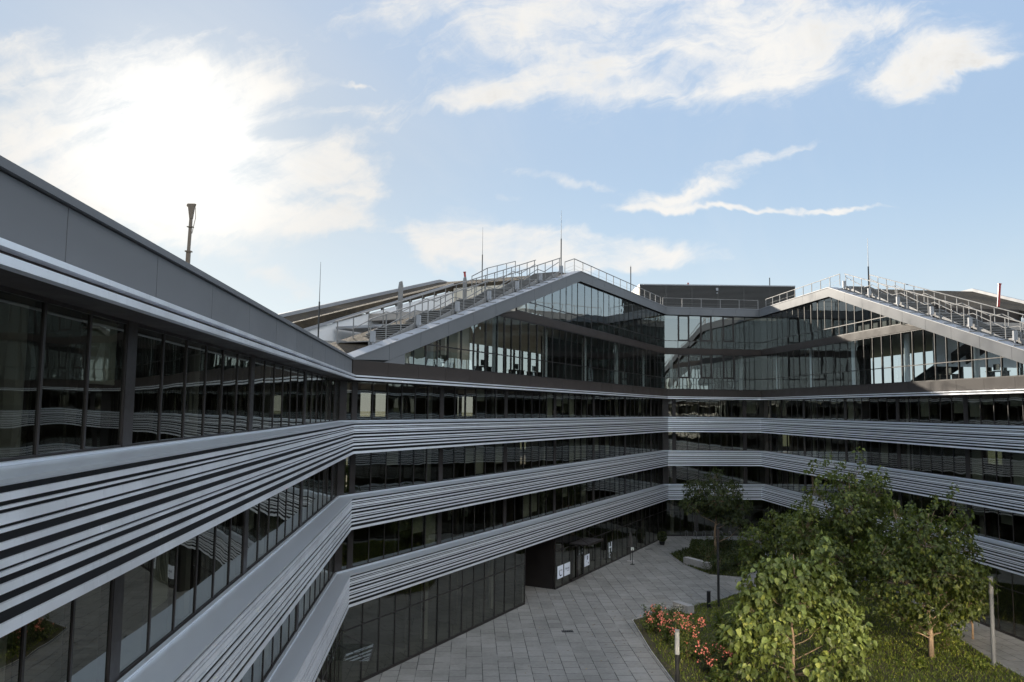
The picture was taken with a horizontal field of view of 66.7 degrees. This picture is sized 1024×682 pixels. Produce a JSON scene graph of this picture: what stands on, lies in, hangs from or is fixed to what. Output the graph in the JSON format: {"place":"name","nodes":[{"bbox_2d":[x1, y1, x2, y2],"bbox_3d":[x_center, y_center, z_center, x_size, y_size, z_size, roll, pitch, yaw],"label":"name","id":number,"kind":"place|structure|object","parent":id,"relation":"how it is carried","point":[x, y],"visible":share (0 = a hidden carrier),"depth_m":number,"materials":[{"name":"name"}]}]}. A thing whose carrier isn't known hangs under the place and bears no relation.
{"place":"outdoors","nodes":[
{"label":"outdoors","id":0,"kind":"place"},
{"bbox_2d":[0,0,1023,383],"label":"sky","id":1,"kind":"structure","parent":0,"point":[378,144],"materials":[{"name":"blue"}]},
{"bbox_2d":[364,536,1023,681],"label":"pavement","id":2,"kind":"structure","parent":0,"point":[508,647],"depth_m":46.16,"materials":[{"name":"concrete"}]},
{"bbox_2d":[0,155,355,681],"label":"office wing","id":3,"kind":"structure","parent":2,"relation":"on","point":[176,439],"depth_m":12.61,"materials":[{"name":"grey metal"}]},
{"bbox_2d":[0,579,113,681],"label":"window","id":4,"kind":"structure","parent":3,"relation":"in","point":[71,642],"depth_m":10.46,"materials":[{"name":"black glass"}]},
{"bbox_2d":[0,285,127,461],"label":"window","id":5,"kind":"structure","parent":3,"relation":"in","point":[63,365],"depth_m":10.08,"materials":[{"name":"black glass"}]},
{"bbox_2d":[119,511,244,678],"bbox_3d":[-6.544,4.592,16.013,0.142,2.078,7.676,1,-5,-5],"label":"window","id":6,"kind":"structure","parent":3,"relation":"in","point":[166,591],"depth_m":14.75,"materials":[{"name":"black glass"}]},
{"bbox_2d":[185,203,195,263],"bbox_3d":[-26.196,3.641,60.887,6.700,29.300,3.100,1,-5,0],"label":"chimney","id":7,"kind":"object","parent":3,"relation":"on","point":[191,210],"visible":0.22,"depth_m":61.93,"materials":[{"name":"paint"}]},
{"bbox_2d":[132,323,250,445],"bbox_3d":[-6.491,1.032,16.324,0.122,2.025,7.676,1,-5,-5],"label":"window","id":8,"kind":"structure","parent":3,"relation":"in","point":[186,387],"depth_m":15.11,"materials":[{"name":"black glass"}]},
{"bbox_2d":[242,598,296,681],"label":"window","id":9,"kind":"structure","parent":3,"relation":"in","point":[264,663],"depth_m":23.56,"materials":[{"name":"black glass"}]},
{"bbox_2d":[247,482,300,571],"bbox_3d":[-7.260,5.276,23.951,0.142,2.078,7.676,1,-5,-5],"label":"window","id":10,"kind":"structure","parent":3,"relation":"in","point":[271,521],"depth_m":23.19,"materials":[{"name":"black glass"}]},
{"bbox_2d":[252,356,304,430],"bbox_3d":[-7.207,1.716,24.262,0.122,2.025,7.676,1,-5,-5],"label":"window","id":11,"kind":"structure","parent":3,"relation":"in","point":[279,388],"depth_m":23.54,"materials":[{"name":"black glass"}]},
{"bbox_2d":[298,556,328,627],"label":"window","id":12,"kind":"structure","parent":3,"relation":"in","point":[307,601],"depth_m":31.08,"materials":[{"name":"black glass"}]},
{"bbox_2d":[302,465,331,524],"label":"window","id":13,"kind":"structure","parent":3,"relation":"in","point":[317,488],"depth_m":31.39,"materials":[{"name":"black glass"}]},
{"bbox_2d":[305,371,334,424],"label":"window","id":14,"kind":"structure","parent":3,"relation":"in","point":[320,397],"depth_m":31.73,"materials":[{"name":"black glass"}]},
{"bbox_2d":[278,271,668,681],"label":"office wing","id":15,"kind":"structure","parent":2,"relation":"on","point":[478,495],"depth_m":51.59,"materials":[{"name":"grey metal"}]},
{"bbox_2d":[344,456,350,494],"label":"window","id":16,"kind":"structure","parent":15,"relation":"in","point":[347,460],"depth_m":38.14,"materials":[{"name":"black glass"}]},
{"bbox_2d":[346,380,352,419],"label":"window","id":17,"kind":"structure","parent":15,"relation":"in","point":[349,382],"depth_m":38.47,"materials":[{"name":"black glass"}]},
{"bbox_2d":[352,513,437,567],"bbox_3d":[-6.129,10.453,41.723,0.142,2.078,7.676,-2,-6,28],"label":"window","id":18,"kind":"structure","parent":15,"relation":"in","point":[374,543],"depth_m":41.33,"materials":[{"name":"black glass"}]},
{"bbox_2d":[355,448,438,492],"bbox_3d":[-6.086,6.867,42.036,0.142,2.078,7.676,-2,-6,28],"label":"window","id":19,"kind":"structure","parent":15,"relation":"in","point":[374,471],"depth_m":41.64,"materials":[{"name":"black glass"}]},
{"bbox_2d":[357,381,440,419],"bbox_3d":[-6.035,3.307,42.342,0.122,2.025,7.676,-2,-6,28],"label":"window","id":20,"kind":"structure","parent":15,"relation":"in","point":[375,400],"depth_m":41.96,"materials":[{"name":"black glass"}]},
{"bbox_2d":[405,336,448,367],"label":"window","id":21,"kind":"structure","parent":15,"relation":"in","point":[447,352],"depth_m":44.85,"materials":[{"name":"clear glass"}]},
{"bbox_2d":[335,258,562,345],"bbox_3d":[-2.433,-3.163,51.711,3.060,9.043,24.218,-2,-6,28],"label":"roof stair","id":22,"kind":"object","parent":15,"relation":"on","point":[484,296],"visible":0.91,"depth_m":49.00,"materials":[{"name":"metal"}]},
{"bbox_2d":[441,499,503,543],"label":"window","id":23,"kind":"structure","parent":15,"relation":"in","point":[463,522],"depth_m":48.43,"materials":[{"name":"black glass"}]},
{"bbox_2d":[442,443,503,480],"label":"window","id":24,"kind":"structure","parent":15,"relation":"in","point":[459,462],"depth_m":48.77,"materials":[{"name":"black glass"}]},
{"bbox_2d":[448,316,497,372],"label":"window","id":25,"kind":"structure","parent":15,"relation":"in","point":[485,332],"depth_m":49.34,"materials":[{"name":"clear glass"}]},
{"bbox_2d":[444,386,504,418],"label":"window","id":26,"kind":"structure","parent":15,"relation":"in","point":[459,402],"depth_m":49.10,"materials":[{"name":"black glass"}]},
{"bbox_2d":[497,315,511,374],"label":"window","id":27,"kind":"structure","parent":15,"relation":"in","point":[504,317],"depth_m":52.31,"materials":[{"name":"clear glass"}]},
{"bbox_2d":[506,489,553,525],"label":"window","id":28,"kind":"structure","parent":15,"relation":"in","point":[522,508],"depth_m":55.50,"materials":[{"name":"black glass"}]},
{"bbox_2d":[507,440,553,471],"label":"window","id":29,"kind":"structure","parent":15,"relation":"in","point":[531,454],"depth_m":55.88,"materials":[{"name":"black glass"}]},
{"bbox_2d":[507,390,553,418],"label":"window","id":30,"kind":"structure","parent":15,"relation":"in","point":[521,403],"depth_m":56.19,"materials":[{"name":"black glass"}]},
{"bbox_2d":[512,318,559,378],"bbox_3d":[1.795,0.683,56.607,0.122,3.880,8.056,-2,-6,28],"label":"window","id":31,"kind":"structure","parent":15,"relation":"in","point":[529,323],"depth_m":56.66,"materials":[{"name":"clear glass"}]},
{"bbox_2d":[515,290,560,320],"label":"window","id":32,"kind":"structure","parent":15,"relation":"in","point":[534,303],"depth_m":58.43,"materials":[{"name":"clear glass"}]},
{"bbox_2d":[560,329,577,380],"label":"window","id":33,"kind":"structure","parent":15,"relation":"in","point":[564,363],"depth_m":62.14,"materials":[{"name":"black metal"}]},
{"bbox_2d":[560,283,577,325],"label":"window","id":34,"kind":"structure","parent":15,"relation":"in","point":[565,312],"depth_m":62.55,"materials":[{"name":"black metal"}]},
{"bbox_2d":[556,481,592,512],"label":"window","id":35,"kind":"structure","parent":15,"relation":"in","point":[573,496],"depth_m":62.70,"materials":[{"name":"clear glass"}]},
{"bbox_2d":[556,437,592,464],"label":"window","id":36,"kind":"structure","parent":15,"relation":"in","point":[573,450],"depth_m":62.95,"materials":[{"name":"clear glass"}]},
{"bbox_2d":[556,392,592,417],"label":"window","id":37,"kind":"structure","parent":15,"relation":"in","point":[568,405],"depth_m":63.26,"materials":[{"name":"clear glass"}]},
{"bbox_2d":[578,333,597,382],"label":"window","id":38,"kind":"structure","parent":15,"relation":"in","point":[591,337],"depth_m":65.71,"materials":[{"name":"black metal"}]},
{"bbox_2d":[578,282,597,330],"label":"window","id":39,"kind":"structure","parent":15,"relation":"in","point":[584,285],"depth_m":66.08,"materials":[{"name":"black metal"}]},
{"bbox_2d":[595,475,624,501],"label":"window","id":40,"kind":"structure","parent":15,"relation":"in","point":[611,487],"depth_m":69.80,"materials":[{"name":"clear glass"}]},
{"bbox_2d":[595,435,624,459],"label":"window","id":41,"kind":"structure","parent":15,"relation":"in","point":[605,446],"depth_m":70.10,"materials":[{"name":"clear glass"}]},
{"bbox_2d":[595,395,624,417],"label":"window","id":42,"kind":"structure","parent":15,"relation":"in","point":[605,405],"depth_m":70.39,"materials":[{"name":"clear glass"}]},
{"bbox_2d":[564,258,660,303],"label":"roof railing","id":43,"kind":"object","parent":15,"relation":"on","point":[613,278],"visible":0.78,"depth_m":72.09,"materials":[{"name":"metal"}]},
{"bbox_2d":[598,338,628,385],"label":"window","id":44,"kind":"structure","parent":15,"relation":"in","point":[603,340],"depth_m":70.65,"materials":[{"name":"black metal"}]},
{"bbox_2d":[598,290,628,338],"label":"window","id":45,"kind":"structure","parent":15,"relation":"in","point":[603,292],"depth_m":71.02,"materials":[{"name":"black metal"}]},
{"bbox_2d":[626,469,650,493],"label":"window","id":46,"kind":"structure","parent":15,"relation":"in","point":[636,481],"depth_m":76.84,"materials":[{"name":"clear glass"}]},
{"bbox_2d":[626,433,650,454],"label":"window","id":47,"kind":"structure","parent":15,"relation":"in","point":[635,443],"depth_m":77.18,"materials":[{"name":"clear glass"}]},
{"bbox_2d":[626,396,650,416],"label":"window","id":48,"kind":"structure","parent":15,"relation":"in","point":[635,406],"depth_m":77.52,"materials":[{"name":"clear glass"}]},
{"bbox_2d":[629,301,653,344],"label":"window","id":49,"kind":"structure","parent":15,"relation":"in","point":[632,331],"depth_m":78.19,"materials":[{"name":"black glass"}]},
{"bbox_2d":[629,345,654,387],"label":"window","id":50,"kind":"structure","parent":15,"relation":"in","point":[633,373],"depth_m":78.84,"materials":[{"name":"black glass"}]},
{"bbox_2d":[652,398,661,416],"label":"window","id":51,"kind":"structure","parent":15,"relation":"in","point":[656,402],"depth_m":82.88,"materials":[{"name":"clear glass"}]},
{"bbox_2d":[638,307,781,535],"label":"office wing","id":52,"kind":"structure","parent":2,"relation":"on","point":[713,367],"depth_m":85.18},
{"bbox_2d":[665,315,744,349],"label":"window","id":53,"kind":"structure","parent":52,"relation":"in","point":[678,316],"depth_m":85.47,"materials":[{"name":"black glass"}]},
{"bbox_2d":[665,354,745,389],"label":"window","id":54,"kind":"structure","parent":52,"relation":"in","point":[723,365],"depth_m":85.12,"materials":[{"name":"black glass"}]},
{"bbox_2d":[676,399,742,417],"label":"window","id":55,"kind":"structure","parent":52,"relation":"in","point":[727,408],"depth_m":85.18,"materials":[{"name":"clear glass"}]},
{"bbox_2d":[676,466,743,483],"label":"window","id":56,"kind":"structure","parent":52,"relation":"in","point":[683,473],"depth_m":84.53,"materials":[{"name":"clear glass"}]},
{"bbox_2d":[676,432,743,450],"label":"window","id":57,"kind":"structure","parent":52,"relation":"in","point":[702,441],"depth_m":84.87,"materials":[{"name":"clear glass"}]},
{"bbox_2d":[632,284,794,308],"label":"plant room","id":58,"kind":"object","parent":52,"relation":"on","point":[671,294],"visible":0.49,"depth_m":95.92,"materials":[{"name":"black metal"}]},
{"bbox_2d":[746,400,763,417],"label":"window","id":59,"kind":"structure","parent":52,"relation":"in","point":[754,408],"depth_m":85.74,"materials":[{"name":"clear glass"}]},
{"bbox_2d":[747,432,763,450],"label":"window","id":60,"kind":"structure","parent":52,"relation":"in","point":[755,441],"depth_m":85.43,"materials":[{"name":"black glass"}]},
{"bbox_2d":[747,466,764,483],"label":"window","id":61,"kind":"structure","parent":52,"relation":"in","point":[755,474],"depth_m":85.12,"materials":[{"name":"black glass"}]},
{"bbox_2d":[759,287,1023,640],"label":"office wing","id":62,"kind":"structure","parent":2,"relation":"on","point":[925,434],"depth_m":60.79,"materials":[{"name":"grey metal"}]},
{"bbox_2d":[760,307,799,349],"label":"window","id":63,"kind":"structure","parent":62,"relation":"in","point":[781,312],"depth_m":80.53,"materials":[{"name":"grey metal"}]},
{"bbox_2d":[761,349,800,390],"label":"window","id":64,"kind":"structure","parent":62,"relation":"in","point":[794,376],"depth_m":80.36,"materials":[{"name":"grey metal"}]},
{"bbox_2d":[771,399,802,418],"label":"window","id":65,"kind":"structure","parent":62,"relation":"in","point":[783,408],"depth_m":79.90,"materials":[{"name":"black glass"}]},
{"bbox_2d":[771,433,803,455],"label":"window","id":66,"kind":"structure","parent":62,"relation":"in","point":[781,443],"depth_m":79.71,"materials":[{"name":"black glass"}]},
{"bbox_2d":[772,468,803,492],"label":"window","id":67,"kind":"structure","parent":62,"relation":"in","point":[788,480],"depth_m":79.40,"materials":[{"name":"black glass"}]},
{"bbox_2d":[798,297,833,342],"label":"window","id":68,"kind":"structure","parent":62,"relation":"in","point":[825,329],"depth_m":72.90,"materials":[{"name":"grey metal"}]},
{"bbox_2d":[799,344,834,388],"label":"window","id":69,"kind":"structure","parent":62,"relation":"in","point":[826,373],"depth_m":72.52,"materials":[{"name":"grey metal"}]},
{"bbox_2d":[804,398,843,419],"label":"window","id":70,"kind":"structure","parent":62,"relation":"in","point":[822,408],"depth_m":71.98,"materials":[{"name":"black glass"}]},
{"bbox_2d":[805,436,844,461],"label":"window","id":71,"kind":"structure","parent":62,"relation":"in","point":[815,447],"depth_m":71.75,"materials":[{"name":"black glass"}]},
{"bbox_2d":[806,474,845,499],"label":"window","id":72,"kind":"structure","parent":62,"relation":"in","point":[809,478],"depth_m":72.62,"materials":[{"name":"black glass"}]},
{"bbox_2d":[839,303,891,335],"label":"window","id":73,"kind":"structure","parent":62,"relation":"in","point":[880,317],"depth_m":64.96,"materials":[{"name":"grey metal"}]},
{"bbox_2d":[839,334,893,385],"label":"window","id":74,"kind":"structure","parent":62,"relation":"in","point":[881,336],"depth_m":63.46,"materials":[{"name":"grey metal"}]},
{"bbox_2d":[846,397,895,421],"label":"window","id":75,"kind":"structure","parent":62,"relation":"in","point":[881,409],"depth_m":64.03,"materials":[{"name":"black glass"}]},
{"bbox_2d":[847,439,897,468],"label":"window","id":76,"kind":"structure","parent":62,"relation":"in","point":[884,454],"depth_m":63.56,"materials":[{"name":"black glass"}]},
{"bbox_2d":[891,329,926,382],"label":"window","id":77,"kind":"structure","parent":62,"relation":"in","point":[911,331],"depth_m":57.85,"materials":[{"name":"grey metal"}]},
{"bbox_2d":[837,273,1023,345],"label":"roof stair","id":78,"kind":"object","parent":62,"relation":"on","point":[1014,336],"visible":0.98,"depth_m":56.40,"materials":[{"name":"metal"}]},
{"bbox_2d":[898,395,963,423],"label":"window","id":79,"kind":"structure","parent":62,"relation":"in","point":[945,409],"depth_m":55.99,"materials":[{"name":"black glass"}]},
{"bbox_2d":[900,444,965,477],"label":"window","id":80,"kind":"structure","parent":62,"relation":"in","point":[948,461],"depth_m":55.70,"materials":[{"name":"black glass"}]},
{"bbox_2d":[901,492,966,530],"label":"window","id":81,"kind":"structure","parent":62,"relation":"in","point":[921,501],"depth_m":55.74,"materials":[{"name":"black glass"}]},
{"bbox_2d":[924,332,960,381],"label":"window","id":82,"kind":"structure","parent":62,"relation":"in","point":[946,342],"depth_m":53.93,"materials":[{"name":"grey metal"}]},
{"bbox_2d":[959,343,1023,379],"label":"window","id":83,"kind":"structure","parent":62,"relation":"in","point":[986,352],"depth_m":49.84,"materials":[{"name":"grey metal"}]},
{"bbox_2d":[967,393,1023,425],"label":"window","id":84,"kind":"structure","parent":62,"relation":"in","point":[982,409],"depth_m":49.44,"materials":[{"name":"black glass"}]},
{"bbox_2d":[969,449,1023,485],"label":"window","id":85,"kind":"structure","parent":62,"relation":"in","point":[985,465],"depth_m":49.26,"materials":[{"name":"black glass"}]},
{"bbox_2d":[971,505,1023,545],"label":"window","id":86,"kind":"structure","parent":62,"relation":"in","point":[1005,526],"depth_m":48.98,"materials":[{"name":"black glass"}]},
{"bbox_2d":[923,564,1000,638],"bbox_3d":[26.889,15.515,46.336,4.385,4.388,2.598,1,-5,0],"label":"broadleaf tree","id":87,"kind":"object","parent":2,"relation":"on","point":[980,606],"visible":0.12,"depth_m":46.10,"materials":[{"name":"green plant"}]},
{"bbox_2d":[670,538,761,576],"bbox_3d":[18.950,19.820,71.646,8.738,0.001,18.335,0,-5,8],"label":"planted ground","id":88,"kind":"structure","parent":0,"point":[722,556],"depth_m":70.43,"materials":[{"name":"green plant"}]},
{"bbox_2d":[683,557,711,568],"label":"concrete bench","id":89,"kind":"object","parent":88,"relation":"on","point":[699,563],"visible":0.75,"depth_m":66.44,"materials":[{"name":"grey concrete"}]},
{"bbox_2d":[693,536,720,559],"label":"shrub","id":90,"kind":"object","parent":88,"relation":"on","point":[710,552],"visible":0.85,"depth_m":69.29,"materials":[{"name":"green plant"}]},
{"bbox_2d":[677,466,754,555],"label":"broadleaf tree","id":91,"kind":"object","parent":88,"relation":"on","point":[714,506],"visible":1,"depth_m":71.70,"materials":[{"name":"green plant"}]},
{"bbox_2d":[699,552,732,571],"bbox_3d":[17.072,18.605,65.291,2.786,1.488,2.688,1,-5,0],"label":"shrub","id":92,"kind":"object","parent":88,"relation":"on","point":[714,562],"visible":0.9,"depth_m":64.84,"materials":[{"name":"green plant"}]},
{"bbox_2d":[633,586,1023,681],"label":"planted ground","id":93,"kind":"structure","parent":0,"point":[659,656],"depth_m":42.73,"materials":[{"name":"green plant"}]},
{"bbox_2d":[640,604,670,631],"bbox_3d":[8.721,16.694,47.129,1.909,1.835,1.872,1,-5,0],"label":"rose bush","id":94,"kind":"object","parent":93,"relation":"on","point":[656,611],"visible":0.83,"depth_m":46.88,"materials":[{"name":"green plant"}]},
{"bbox_2d":[657,612,683,642],"bbox_3d":[9.221,16.575,44.999,1.651,1.718,1.685,1,-5,0],"label":"rose bush","id":95,"kind":"object","parent":93,"relation":"on","point":[666,626],"visible":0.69,"depth_m":44.73,"materials":[{"name":"pink plant"}]},
{"bbox_2d":[675,629,679,681],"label":"bollard lamp","id":96,"kind":"object","parent":93,"relation":"on","point":[677,661],"visible":1,"depth_m":37.64,"materials":[{"name":"paint"}]},
{"bbox_2d":[667,610,705,657],"bbox_3d":[9.567,16.064,42.471,2.127,2.365,2.196,1,-5,0],"label":"rose bush","id":97,"kind":"object","parent":93,"relation":"on","point":[680,626],"visible":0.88,"depth_m":42.23,"materials":[{"name":"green plant"}]},
{"bbox_2d":[695,641,732,671],"bbox_3d":[10.454,16.268,39.928,1.852,1.467,1.902,1,-5,0],"label":"rose bush","id":98,"kind":"object","parent":93,"relation":"on","point":[716,659],"visible":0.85,"depth_m":39.71,"materials":[{"name":"green plant"}]},
{"bbox_2d":[716,528,720,606],"bbox_3d":[14.165,15.525,53.468,0.315,5.300,0.323,1,-5,0],"label":"lamp post","id":99,"kind":"object","parent":93,"relation":"on","point":[718,574],"visible":0.99,"depth_m":53.38,"materials":[{"name":"metal"}]},
{"bbox_2d":[705,665,735,681],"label":"shrub","id":100,"kind":"object","parent":93,"relation":"on","point":[716,672],"visible":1,"depth_m":37.89,"materials":[{"name":"green plant"}]},
{"bbox_2d":[708,601,752,663],"bbox_3d":[11.739,15.680,41.656,2.359,3.310,2.386,1,-5,0],"label":"shrub","id":101,"kind":"object","parent":93,"relation":"on","point":[719,622],"visible":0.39,"depth_m":41.48,"materials":[{"name":"green plant"}]},
{"bbox_2d":[733,507,820,592],"bbox_3d":[19.241,15.125,55.002,6.762,6.492,4.338,1,-5,0],"label":"broadleaf tree","id":102,"kind":"object","parent":93,"relation":"on","point":[771,542],"visible":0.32,"depth_m":54.86,"materials":[{"name":"green plant"}]},
{"bbox_2d":[716,529,888,681],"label":"broadleaf tree","id":103,"kind":"object","parent":93,"relation":"on","point":[772,579],"visible":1,"depth_m":37.84,"materials":[{"name":"green plant"}]},
{"bbox_2d":[632,586,1023,681],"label":"kerb","id":104,"kind":"structure","parent":93,"relation":"on","point":[670,677],"depth_m":43.81,"materials":[{"name":"concrete"}]},
{"bbox_2d":[777,447,913,629],"bbox_3d":[20.714,12.149,48.286,8.768,11.286,5.802,1,-5,0],"label":"broadleaf tree","id":105,"kind":"object","parent":93,"relation":"on","point":[855,523],"visible":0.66,"depth_m":47.89,"materials":[{"name":"green plant"}]},
{"bbox_2d":[895,651,928,668],"bbox_3d":[21.201,16.943,41.291,1.580,0.708,1.775,-2,-5,24],"label":"wild plant","id":106,"kind":"object","parent":93,"relation":"on","point":[920,661],"visible":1,"depth_m":40.93,"materials":[{"name":"green plant"}]},
{"bbox_2d":[853,482,994,657],"bbox_3d":[22.693,12.564,42.879,7.285,9.567,5.467,1,-5,0],"label":"broadleaf tree","id":107,"kind":"object","parent":93,"relation":"on","point":[933,564],"visible":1,"depth_m":42.36,"materials":[{"name":"green plant"}]},
{"bbox_2d":[935,634,963,650],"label":"wild plant","id":108,"kind":"object","parent":93,"relation":"on","point":[945,642],"visible":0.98,"depth_m":44.05,"materials":[{"name":"green plant"}]},
{"bbox_2d":[958,655,990,670],"bbox_3d":[24.409,16.948,41.085,1.694,0.751,1.653,1,-5,0],"label":"wild plant","id":109,"kind":"object","parent":93,"relation":"on","point":[970,662],"visible":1,"depth_m":40.83,"materials":[{"name":"green plant"}]},
{"bbox_2d":[988,576,997,665],"bbox_3d":[25.772,14.996,41.782,0.389,4.600,0.399,1,-5,0],"label":"lamp post","id":110,"kind":"object","parent":93,"relation":"on","point":[992,625],"visible":0.99,"depth_m":41.71,"materials":[{"name":"metal"}]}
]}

